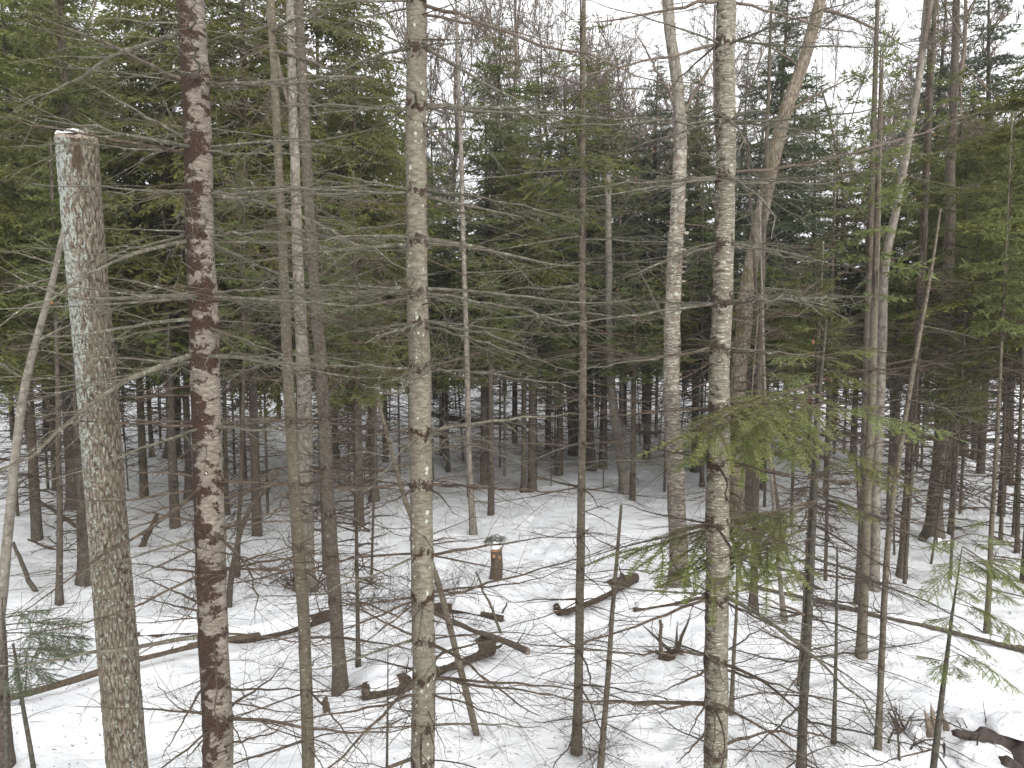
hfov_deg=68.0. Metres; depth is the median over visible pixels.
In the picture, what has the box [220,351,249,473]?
young hemlock tree
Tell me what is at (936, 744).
young hemlock tree
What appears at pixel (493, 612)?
fallen stick
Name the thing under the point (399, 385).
young hemlock tree
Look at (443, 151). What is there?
hardwood tree
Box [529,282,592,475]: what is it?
young hemlock tree
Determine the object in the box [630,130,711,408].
fir tree
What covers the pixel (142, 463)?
hemlock tree
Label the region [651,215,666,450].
sapling
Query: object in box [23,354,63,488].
young hemlock tree
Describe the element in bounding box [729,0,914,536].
hardwood tree
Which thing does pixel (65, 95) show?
conifer tree
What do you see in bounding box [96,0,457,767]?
fir tree
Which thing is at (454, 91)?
hardwood tree
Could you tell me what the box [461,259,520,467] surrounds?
young hemlock tree
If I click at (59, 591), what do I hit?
slender tree
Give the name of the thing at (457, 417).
fallen log
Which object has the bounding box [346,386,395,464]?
slender tree
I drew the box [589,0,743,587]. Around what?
birch tree
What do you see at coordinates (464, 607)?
fallen log
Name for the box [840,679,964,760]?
brush
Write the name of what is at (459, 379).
young hemlock tree
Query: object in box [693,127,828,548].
slender tree
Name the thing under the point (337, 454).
sapling
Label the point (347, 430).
young hemlock tree
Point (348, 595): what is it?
brush
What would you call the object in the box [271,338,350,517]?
sapling
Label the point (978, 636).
fallen log
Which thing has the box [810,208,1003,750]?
sapling
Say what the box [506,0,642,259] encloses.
hardwood tree
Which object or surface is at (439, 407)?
young hemlock tree
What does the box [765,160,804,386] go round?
conifer tree
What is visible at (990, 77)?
spruce tree
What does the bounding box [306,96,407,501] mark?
slender tree
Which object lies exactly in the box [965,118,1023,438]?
hemlock tree
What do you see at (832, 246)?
sapling
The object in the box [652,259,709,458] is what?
sapling
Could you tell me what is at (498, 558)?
stump
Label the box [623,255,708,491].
young hemlock tree
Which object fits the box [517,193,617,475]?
hemlock tree
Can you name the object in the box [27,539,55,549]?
fallen stick
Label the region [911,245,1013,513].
young hemlock tree
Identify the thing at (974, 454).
slender tree
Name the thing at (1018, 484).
slender tree
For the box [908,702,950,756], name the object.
broken stump
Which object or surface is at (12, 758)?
fir tree
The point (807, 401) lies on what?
sapling
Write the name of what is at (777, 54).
hardwood tree
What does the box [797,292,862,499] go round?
young hemlock tree
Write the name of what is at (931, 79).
fir tree
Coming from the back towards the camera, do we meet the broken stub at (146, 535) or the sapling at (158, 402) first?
the sapling at (158, 402)
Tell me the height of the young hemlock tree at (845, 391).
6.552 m
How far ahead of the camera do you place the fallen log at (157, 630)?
11.80 m
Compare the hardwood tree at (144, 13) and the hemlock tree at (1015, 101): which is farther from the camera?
the hardwood tree at (144, 13)
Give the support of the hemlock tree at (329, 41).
on the snow ground
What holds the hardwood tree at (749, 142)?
on the snow ground
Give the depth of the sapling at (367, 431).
19.13 m
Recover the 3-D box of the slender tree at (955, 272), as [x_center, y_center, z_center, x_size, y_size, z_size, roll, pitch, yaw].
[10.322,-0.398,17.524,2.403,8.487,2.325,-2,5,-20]
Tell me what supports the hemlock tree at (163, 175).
on the snow ground
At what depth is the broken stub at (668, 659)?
11.09 m
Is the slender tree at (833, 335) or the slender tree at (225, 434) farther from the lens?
the slender tree at (225, 434)
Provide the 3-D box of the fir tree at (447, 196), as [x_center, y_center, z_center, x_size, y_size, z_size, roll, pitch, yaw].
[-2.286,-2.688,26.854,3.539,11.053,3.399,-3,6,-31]
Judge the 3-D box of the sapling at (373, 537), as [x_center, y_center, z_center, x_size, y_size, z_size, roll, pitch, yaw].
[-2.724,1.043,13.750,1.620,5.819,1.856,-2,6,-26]
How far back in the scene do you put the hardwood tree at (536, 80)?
33.23 m
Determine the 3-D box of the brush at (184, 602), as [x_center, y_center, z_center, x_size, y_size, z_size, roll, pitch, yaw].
[-5.984,3.373,12.742,2.166,1.710,1.844,0,5,0]
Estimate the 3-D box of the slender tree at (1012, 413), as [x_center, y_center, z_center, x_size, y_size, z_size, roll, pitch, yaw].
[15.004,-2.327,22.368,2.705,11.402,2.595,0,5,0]
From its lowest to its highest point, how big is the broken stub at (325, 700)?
0.237 m
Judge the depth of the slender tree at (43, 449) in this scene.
28.08 m
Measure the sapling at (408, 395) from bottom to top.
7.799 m
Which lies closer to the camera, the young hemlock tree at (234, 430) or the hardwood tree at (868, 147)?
the young hemlock tree at (234, 430)
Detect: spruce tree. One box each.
[426,86,460,398]
[480,41,511,393]
[596,44,706,462]
[704,44,770,382]
[706,0,844,489]
[858,0,982,460]
[912,0,1023,473]
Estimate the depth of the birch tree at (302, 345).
13.22 m
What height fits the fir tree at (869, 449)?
9.276 m
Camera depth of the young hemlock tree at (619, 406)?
25.84 m
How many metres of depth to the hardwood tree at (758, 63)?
24.87 m
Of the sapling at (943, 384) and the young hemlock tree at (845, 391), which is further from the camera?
the young hemlock tree at (845, 391)
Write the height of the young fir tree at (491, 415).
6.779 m
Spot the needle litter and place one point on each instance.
(543, 672)
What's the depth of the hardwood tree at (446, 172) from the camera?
55.65 m
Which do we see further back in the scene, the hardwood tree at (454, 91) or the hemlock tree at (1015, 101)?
the hardwood tree at (454, 91)
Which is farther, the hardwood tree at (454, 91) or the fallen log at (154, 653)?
the hardwood tree at (454, 91)
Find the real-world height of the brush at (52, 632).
1.474 m
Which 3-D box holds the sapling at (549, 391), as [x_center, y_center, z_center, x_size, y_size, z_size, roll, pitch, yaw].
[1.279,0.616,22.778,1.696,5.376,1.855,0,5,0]
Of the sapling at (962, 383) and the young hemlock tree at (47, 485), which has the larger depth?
the young hemlock tree at (47, 485)
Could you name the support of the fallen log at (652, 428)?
on the snow ground
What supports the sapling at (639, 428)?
on the snow ground
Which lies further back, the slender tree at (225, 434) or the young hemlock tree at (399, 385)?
the young hemlock tree at (399, 385)
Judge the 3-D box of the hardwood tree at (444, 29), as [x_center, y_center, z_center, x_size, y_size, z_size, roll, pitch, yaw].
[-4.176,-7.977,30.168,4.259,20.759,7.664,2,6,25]
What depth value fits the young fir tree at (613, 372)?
21.00 m
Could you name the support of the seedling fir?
on the stump at (498, 558)
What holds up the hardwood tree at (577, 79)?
on the snow ground
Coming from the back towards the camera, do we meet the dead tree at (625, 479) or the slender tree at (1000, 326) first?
the dead tree at (625, 479)
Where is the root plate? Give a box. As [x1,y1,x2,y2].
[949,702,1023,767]
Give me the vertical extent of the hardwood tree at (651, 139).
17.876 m
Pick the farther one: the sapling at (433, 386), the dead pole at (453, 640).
the sapling at (433, 386)
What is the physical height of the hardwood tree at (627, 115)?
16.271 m
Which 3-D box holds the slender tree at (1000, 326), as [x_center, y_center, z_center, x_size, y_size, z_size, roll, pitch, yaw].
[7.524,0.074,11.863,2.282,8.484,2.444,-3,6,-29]
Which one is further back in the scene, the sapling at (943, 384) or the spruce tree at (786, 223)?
the spruce tree at (786, 223)
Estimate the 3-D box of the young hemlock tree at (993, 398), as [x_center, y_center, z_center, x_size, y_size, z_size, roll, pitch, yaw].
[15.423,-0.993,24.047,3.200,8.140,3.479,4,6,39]
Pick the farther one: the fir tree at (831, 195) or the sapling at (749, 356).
the fir tree at (831, 195)
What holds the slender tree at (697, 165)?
on the snow ground
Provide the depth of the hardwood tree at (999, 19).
31.34 m
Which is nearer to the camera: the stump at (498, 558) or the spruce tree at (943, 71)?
the stump at (498, 558)
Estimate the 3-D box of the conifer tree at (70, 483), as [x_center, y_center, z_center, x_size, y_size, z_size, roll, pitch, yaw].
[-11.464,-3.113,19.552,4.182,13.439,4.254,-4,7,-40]
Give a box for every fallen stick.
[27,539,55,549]
[41,501,75,527]
[475,571,501,633]
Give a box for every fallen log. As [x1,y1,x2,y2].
[10,621,260,700]
[137,591,329,643]
[351,633,503,700]
[431,408,527,426]
[434,589,504,621]
[552,563,638,615]
[633,580,704,611]
[636,425,659,433]
[742,581,1023,652]
[797,431,1023,443]
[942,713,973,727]
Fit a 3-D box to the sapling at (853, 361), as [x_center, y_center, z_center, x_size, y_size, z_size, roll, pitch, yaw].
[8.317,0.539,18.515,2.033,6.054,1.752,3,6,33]
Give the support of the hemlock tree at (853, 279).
on the snow ground
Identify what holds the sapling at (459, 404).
on the snow ground
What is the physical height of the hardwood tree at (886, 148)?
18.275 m
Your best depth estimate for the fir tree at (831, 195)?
30.55 m
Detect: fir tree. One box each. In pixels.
[0,0,450,767]
[0,81,29,439]
[0,551,94,767]
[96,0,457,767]
[166,0,717,767]
[220,0,410,695]
[234,19,293,418]
[348,35,462,462]
[392,138,445,430]
[394,12,600,485]
[427,150,475,455]
[445,258,535,515]
[457,0,712,767]
[489,47,618,452]
[492,222,574,492]
[494,0,1005,767]
[549,73,692,469]
[564,110,618,427]
[578,36,618,276]
[586,319,1023,767]
[590,243,683,500]
[629,67,776,445]
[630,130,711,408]
[656,54,714,395]
[701,250,798,513]
[732,20,863,448]
[766,58,892,467]
[775,29,942,659]
[802,0,924,603]
[809,107,867,427]
[851,0,995,578]
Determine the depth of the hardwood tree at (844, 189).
56.67 m
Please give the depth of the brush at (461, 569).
13.46 m
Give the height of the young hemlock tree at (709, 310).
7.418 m
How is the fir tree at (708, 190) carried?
on the snow ground
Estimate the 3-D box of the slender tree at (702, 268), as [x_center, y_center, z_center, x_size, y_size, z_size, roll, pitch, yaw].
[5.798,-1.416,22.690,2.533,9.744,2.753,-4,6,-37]
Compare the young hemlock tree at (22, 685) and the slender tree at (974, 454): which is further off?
the slender tree at (974, 454)
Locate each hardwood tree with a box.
[4,0,171,47]
[348,2,468,164]
[401,86,491,390]
[401,132,477,229]
[426,0,551,460]
[437,0,569,418]
[451,0,569,476]
[497,126,556,191]
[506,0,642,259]
[506,0,670,410]
[545,0,698,429]
[545,10,672,437]
[626,88,710,240]
[626,104,671,190]
[645,64,715,209]
[675,0,887,239]
[682,0,808,137]
[701,74,806,220]
[711,126,759,201]
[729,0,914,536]
[739,0,921,453]
[817,142,868,231]
[832,65,933,395]
[853,111,922,198]
[861,0,1005,592]
[868,14,1023,435]
[869,0,1023,256]
[918,0,1023,544]
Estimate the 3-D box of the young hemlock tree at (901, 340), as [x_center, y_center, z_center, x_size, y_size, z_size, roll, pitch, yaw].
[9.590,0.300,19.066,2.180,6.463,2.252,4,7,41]
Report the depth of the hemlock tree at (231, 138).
16.20 m
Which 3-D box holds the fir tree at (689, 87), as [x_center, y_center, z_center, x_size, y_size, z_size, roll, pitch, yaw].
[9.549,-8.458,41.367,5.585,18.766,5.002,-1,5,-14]
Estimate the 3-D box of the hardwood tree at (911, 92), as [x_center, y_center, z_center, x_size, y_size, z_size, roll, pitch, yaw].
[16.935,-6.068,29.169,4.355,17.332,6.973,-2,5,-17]
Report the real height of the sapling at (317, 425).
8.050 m
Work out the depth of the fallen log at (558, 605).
12.95 m
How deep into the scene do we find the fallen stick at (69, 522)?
18.34 m
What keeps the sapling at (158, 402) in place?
on the snow ground
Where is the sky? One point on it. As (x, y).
(897, 12)
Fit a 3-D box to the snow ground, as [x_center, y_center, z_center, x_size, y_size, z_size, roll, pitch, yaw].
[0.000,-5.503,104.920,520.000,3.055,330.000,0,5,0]
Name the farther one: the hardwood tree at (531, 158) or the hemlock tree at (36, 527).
the hardwood tree at (531, 158)
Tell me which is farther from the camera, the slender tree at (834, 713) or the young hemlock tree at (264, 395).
the young hemlock tree at (264, 395)
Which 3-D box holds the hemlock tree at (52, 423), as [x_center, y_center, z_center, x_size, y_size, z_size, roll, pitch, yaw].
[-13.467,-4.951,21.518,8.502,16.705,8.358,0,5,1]
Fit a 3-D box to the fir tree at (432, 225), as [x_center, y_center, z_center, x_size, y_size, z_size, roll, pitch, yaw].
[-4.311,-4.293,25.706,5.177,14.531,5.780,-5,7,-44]
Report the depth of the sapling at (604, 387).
22.34 m
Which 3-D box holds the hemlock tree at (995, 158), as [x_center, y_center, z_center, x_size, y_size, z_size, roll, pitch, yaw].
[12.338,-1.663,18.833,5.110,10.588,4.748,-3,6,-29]
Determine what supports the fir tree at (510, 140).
on the snow ground
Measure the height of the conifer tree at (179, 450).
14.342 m
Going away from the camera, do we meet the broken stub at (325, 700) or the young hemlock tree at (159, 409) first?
the broken stub at (325, 700)
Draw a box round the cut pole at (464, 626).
[434,602,529,654]
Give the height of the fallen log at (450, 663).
0.518 m
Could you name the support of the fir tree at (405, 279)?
on the snow ground
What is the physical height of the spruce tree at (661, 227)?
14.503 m
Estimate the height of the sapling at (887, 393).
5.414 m
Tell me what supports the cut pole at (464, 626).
on the fallen log at (450, 663)
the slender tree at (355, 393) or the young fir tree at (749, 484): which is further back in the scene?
the young fir tree at (749, 484)
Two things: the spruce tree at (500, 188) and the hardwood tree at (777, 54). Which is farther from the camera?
the spruce tree at (500, 188)
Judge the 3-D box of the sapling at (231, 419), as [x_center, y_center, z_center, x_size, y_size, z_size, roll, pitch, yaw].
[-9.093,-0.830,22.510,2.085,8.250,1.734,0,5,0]
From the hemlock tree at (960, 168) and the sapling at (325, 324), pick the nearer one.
the sapling at (325, 324)
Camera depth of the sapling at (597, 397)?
32.17 m
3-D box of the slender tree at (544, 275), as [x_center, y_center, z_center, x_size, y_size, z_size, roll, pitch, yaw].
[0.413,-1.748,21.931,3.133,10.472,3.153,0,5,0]
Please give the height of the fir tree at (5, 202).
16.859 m
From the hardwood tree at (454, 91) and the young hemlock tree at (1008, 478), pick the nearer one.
the young hemlock tree at (1008, 478)
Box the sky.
[0,0,1023,315]
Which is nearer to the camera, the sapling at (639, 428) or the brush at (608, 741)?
the brush at (608, 741)
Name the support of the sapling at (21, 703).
on the snow ground
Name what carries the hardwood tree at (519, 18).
on the snow ground
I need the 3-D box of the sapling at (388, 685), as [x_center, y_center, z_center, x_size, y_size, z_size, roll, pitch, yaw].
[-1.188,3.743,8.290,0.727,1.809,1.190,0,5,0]
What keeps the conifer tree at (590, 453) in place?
on the snow ground
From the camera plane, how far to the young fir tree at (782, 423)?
7.44 m
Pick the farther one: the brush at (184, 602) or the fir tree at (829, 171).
the fir tree at (829, 171)
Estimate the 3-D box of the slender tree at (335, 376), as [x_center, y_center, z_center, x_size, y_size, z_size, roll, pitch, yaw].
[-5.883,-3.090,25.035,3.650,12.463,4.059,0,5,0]
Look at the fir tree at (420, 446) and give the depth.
6.47 m
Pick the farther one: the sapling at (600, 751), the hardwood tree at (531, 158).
the hardwood tree at (531, 158)
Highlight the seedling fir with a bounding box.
[483,534,506,544]
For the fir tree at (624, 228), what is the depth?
24.29 m
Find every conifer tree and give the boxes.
[0,0,152,510]
[0,0,154,586]
[138,51,182,458]
[519,86,617,455]
[542,70,628,470]
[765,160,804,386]
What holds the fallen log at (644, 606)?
on the snow ground
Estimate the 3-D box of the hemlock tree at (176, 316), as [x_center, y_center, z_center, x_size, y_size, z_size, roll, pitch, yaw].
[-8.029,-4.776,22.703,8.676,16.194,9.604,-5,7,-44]
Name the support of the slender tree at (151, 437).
on the snow ground
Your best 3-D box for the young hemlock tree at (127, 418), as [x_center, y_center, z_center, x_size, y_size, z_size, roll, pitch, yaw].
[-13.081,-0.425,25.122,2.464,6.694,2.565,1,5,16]
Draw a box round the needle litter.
[13,430,1021,767]
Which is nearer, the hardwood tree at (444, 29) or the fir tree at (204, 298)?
the fir tree at (204, 298)
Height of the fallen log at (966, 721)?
0.345 m
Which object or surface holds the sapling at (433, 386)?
on the snow ground
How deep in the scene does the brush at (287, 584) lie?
13.93 m
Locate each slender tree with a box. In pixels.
[0,131,137,605]
[36,377,49,451]
[119,175,165,456]
[139,138,192,499]
[164,148,291,576]
[176,184,268,515]
[187,471,279,607]
[264,163,436,667]
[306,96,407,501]
[307,115,348,468]
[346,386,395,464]
[427,0,537,534]
[428,221,474,471]
[453,124,520,459]
[478,138,576,492]
[593,193,619,413]
[625,146,662,424]
[658,182,734,487]
[659,91,737,472]
[691,0,847,611]
[691,318,827,714]
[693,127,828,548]
[699,237,896,686]
[730,190,816,623]
[777,546,899,744]
[901,181,1013,532]
[902,110,1023,633]
[936,91,1000,455]
[938,147,1023,552]
[940,130,1023,540]
[961,113,1002,459]
[983,113,1023,485]
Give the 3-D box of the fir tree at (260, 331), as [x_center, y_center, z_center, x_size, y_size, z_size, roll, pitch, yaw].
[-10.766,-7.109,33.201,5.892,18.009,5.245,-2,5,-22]
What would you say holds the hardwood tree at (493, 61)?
on the snow ground
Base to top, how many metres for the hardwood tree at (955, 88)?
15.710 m
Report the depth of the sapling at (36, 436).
18.24 m
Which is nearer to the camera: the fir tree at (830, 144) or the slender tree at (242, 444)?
the slender tree at (242, 444)
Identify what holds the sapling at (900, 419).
on the snow ground
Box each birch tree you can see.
[214,0,327,592]
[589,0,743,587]
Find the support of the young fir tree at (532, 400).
on the snow ground
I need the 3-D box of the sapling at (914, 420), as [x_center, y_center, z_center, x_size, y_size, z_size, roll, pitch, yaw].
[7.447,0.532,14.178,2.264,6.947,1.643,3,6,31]
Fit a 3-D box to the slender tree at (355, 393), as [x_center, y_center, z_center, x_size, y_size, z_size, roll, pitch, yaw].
[-2.183,0.647,10.793,2.444,7.434,2.492,0,5,0]
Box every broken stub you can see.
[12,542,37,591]
[139,514,161,545]
[322,696,330,713]
[637,616,690,661]
[658,619,663,659]
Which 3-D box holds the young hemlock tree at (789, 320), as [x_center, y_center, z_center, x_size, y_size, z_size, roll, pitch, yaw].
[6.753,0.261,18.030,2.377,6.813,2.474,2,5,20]
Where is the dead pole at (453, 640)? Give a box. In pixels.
[376,398,479,735]
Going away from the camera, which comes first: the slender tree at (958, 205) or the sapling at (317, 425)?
the sapling at (317, 425)
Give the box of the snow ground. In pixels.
[0,355,1023,767]
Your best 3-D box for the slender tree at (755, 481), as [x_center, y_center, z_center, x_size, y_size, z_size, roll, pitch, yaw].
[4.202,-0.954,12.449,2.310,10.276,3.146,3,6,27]
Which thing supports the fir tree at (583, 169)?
on the snow ground
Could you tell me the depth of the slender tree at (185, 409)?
21.28 m
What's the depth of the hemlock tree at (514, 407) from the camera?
29.06 m
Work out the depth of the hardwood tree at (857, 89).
26.51 m
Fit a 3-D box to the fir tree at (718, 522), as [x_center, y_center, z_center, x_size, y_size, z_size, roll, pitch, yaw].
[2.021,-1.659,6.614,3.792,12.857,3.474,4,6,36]
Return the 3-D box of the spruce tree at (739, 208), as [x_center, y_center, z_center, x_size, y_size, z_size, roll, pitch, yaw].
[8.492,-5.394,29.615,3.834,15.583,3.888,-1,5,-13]
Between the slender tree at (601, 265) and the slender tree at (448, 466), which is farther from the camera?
the slender tree at (601, 265)
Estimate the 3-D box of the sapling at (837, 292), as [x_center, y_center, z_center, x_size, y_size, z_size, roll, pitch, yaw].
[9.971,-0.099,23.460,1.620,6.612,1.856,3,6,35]
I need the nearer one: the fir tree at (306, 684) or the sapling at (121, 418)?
the fir tree at (306, 684)
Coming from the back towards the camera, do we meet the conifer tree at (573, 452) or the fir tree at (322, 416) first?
the conifer tree at (573, 452)
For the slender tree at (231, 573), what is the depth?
12.90 m
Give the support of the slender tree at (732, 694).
on the snow ground
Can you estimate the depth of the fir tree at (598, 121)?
43.52 m
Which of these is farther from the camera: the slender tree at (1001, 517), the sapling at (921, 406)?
the sapling at (921, 406)
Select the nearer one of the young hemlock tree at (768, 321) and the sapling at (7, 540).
the sapling at (7, 540)
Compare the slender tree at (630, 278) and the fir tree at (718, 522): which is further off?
the slender tree at (630, 278)
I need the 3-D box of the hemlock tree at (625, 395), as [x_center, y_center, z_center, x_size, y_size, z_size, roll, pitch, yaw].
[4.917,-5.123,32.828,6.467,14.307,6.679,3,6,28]
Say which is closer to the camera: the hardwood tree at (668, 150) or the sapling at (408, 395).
the sapling at (408, 395)
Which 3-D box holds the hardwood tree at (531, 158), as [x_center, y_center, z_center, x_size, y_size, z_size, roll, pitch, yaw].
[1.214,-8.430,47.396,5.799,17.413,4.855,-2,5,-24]
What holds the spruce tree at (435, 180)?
on the snow ground
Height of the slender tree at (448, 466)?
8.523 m
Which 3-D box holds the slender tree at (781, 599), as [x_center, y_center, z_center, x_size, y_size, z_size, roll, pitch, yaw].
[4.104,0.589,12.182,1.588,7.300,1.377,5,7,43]
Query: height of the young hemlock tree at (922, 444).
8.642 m
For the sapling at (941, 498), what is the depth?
15.01 m
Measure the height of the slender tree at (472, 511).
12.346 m
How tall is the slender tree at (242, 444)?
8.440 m
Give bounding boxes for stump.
[489,541,503,579]
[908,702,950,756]
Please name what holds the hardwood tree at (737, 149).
on the snow ground
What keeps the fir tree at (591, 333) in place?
on the snow ground
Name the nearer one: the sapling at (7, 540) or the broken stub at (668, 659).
the sapling at (7, 540)
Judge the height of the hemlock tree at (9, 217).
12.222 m
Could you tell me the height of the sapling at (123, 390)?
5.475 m
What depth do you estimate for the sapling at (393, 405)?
27.61 m
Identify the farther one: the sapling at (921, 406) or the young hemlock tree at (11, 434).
the sapling at (921, 406)
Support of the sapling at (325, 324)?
on the snow ground
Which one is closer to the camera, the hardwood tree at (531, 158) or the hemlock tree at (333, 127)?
the hemlock tree at (333, 127)
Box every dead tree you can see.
[54,128,148,767]
[578,165,640,494]
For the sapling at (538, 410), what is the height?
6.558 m
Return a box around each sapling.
[0,227,70,663]
[0,284,69,503]
[0,643,76,767]
[117,379,135,440]
[118,317,149,490]
[143,375,165,435]
[220,378,237,448]
[267,142,361,573]
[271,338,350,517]
[311,243,342,470]
[315,383,366,484]
[326,266,396,489]
[327,283,408,580]
[332,321,381,477]
[365,646,412,765]
[377,277,404,449]
[396,274,441,438]
[429,298,454,479]
[441,221,478,458]
[517,294,565,478]
[535,316,577,486]
[547,504,668,767]
[586,280,639,486]
[593,374,600,426]
[624,355,659,445]
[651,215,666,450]
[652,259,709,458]
[680,304,776,545]
[784,167,866,579]
[788,367,826,441]
[807,275,862,455]
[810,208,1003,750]
[834,298,901,507]
[850,225,987,583]
[854,352,940,554]
[883,365,907,448]
[893,239,935,470]
[897,217,1002,563]
[900,316,1004,543]
[918,255,1022,579]
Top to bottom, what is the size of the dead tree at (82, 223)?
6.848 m
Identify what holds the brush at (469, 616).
on the snow ground
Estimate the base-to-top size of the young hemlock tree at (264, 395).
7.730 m
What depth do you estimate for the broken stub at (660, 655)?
11.07 m
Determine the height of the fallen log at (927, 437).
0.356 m
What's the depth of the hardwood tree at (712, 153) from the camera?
38.91 m
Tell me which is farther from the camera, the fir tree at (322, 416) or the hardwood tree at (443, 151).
the hardwood tree at (443, 151)
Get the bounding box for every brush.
[6,566,142,669]
[130,538,194,615]
[243,544,350,593]
[315,557,479,630]
[404,532,518,590]
[434,563,531,636]
[563,699,665,767]
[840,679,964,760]
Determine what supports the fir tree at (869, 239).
on the snow ground
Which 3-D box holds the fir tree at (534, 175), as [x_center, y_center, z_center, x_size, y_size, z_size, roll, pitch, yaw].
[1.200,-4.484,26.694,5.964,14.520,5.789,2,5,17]
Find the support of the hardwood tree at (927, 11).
on the snow ground
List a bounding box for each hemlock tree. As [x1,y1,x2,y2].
[0,0,178,490]
[0,0,188,540]
[0,66,110,488]
[0,311,61,515]
[0,597,93,767]
[4,0,232,497]
[7,0,278,528]
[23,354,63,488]
[110,0,405,480]
[115,0,363,536]
[120,353,143,438]
[144,341,165,447]
[216,0,459,483]
[220,248,310,512]
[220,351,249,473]
[253,0,446,524]
[328,322,368,486]
[365,205,449,474]
[428,272,469,455]
[430,237,517,496]
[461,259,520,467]
[465,100,554,443]
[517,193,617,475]
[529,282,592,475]
[591,97,682,424]
[593,256,644,436]
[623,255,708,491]
[643,259,730,448]
[729,254,819,506]
[747,252,852,524]
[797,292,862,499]
[812,138,922,460]
[822,279,861,453]
[833,156,955,466]
[836,518,1023,767]
[848,274,938,511]
[863,78,1007,489]
[887,216,941,466]
[893,42,1023,581]
[911,108,1023,516]
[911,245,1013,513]
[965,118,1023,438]
[976,253,1018,454]
[976,282,1023,535]
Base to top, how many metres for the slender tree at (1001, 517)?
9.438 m
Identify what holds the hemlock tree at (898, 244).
on the snow ground
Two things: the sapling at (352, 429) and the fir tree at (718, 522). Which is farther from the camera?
the sapling at (352, 429)

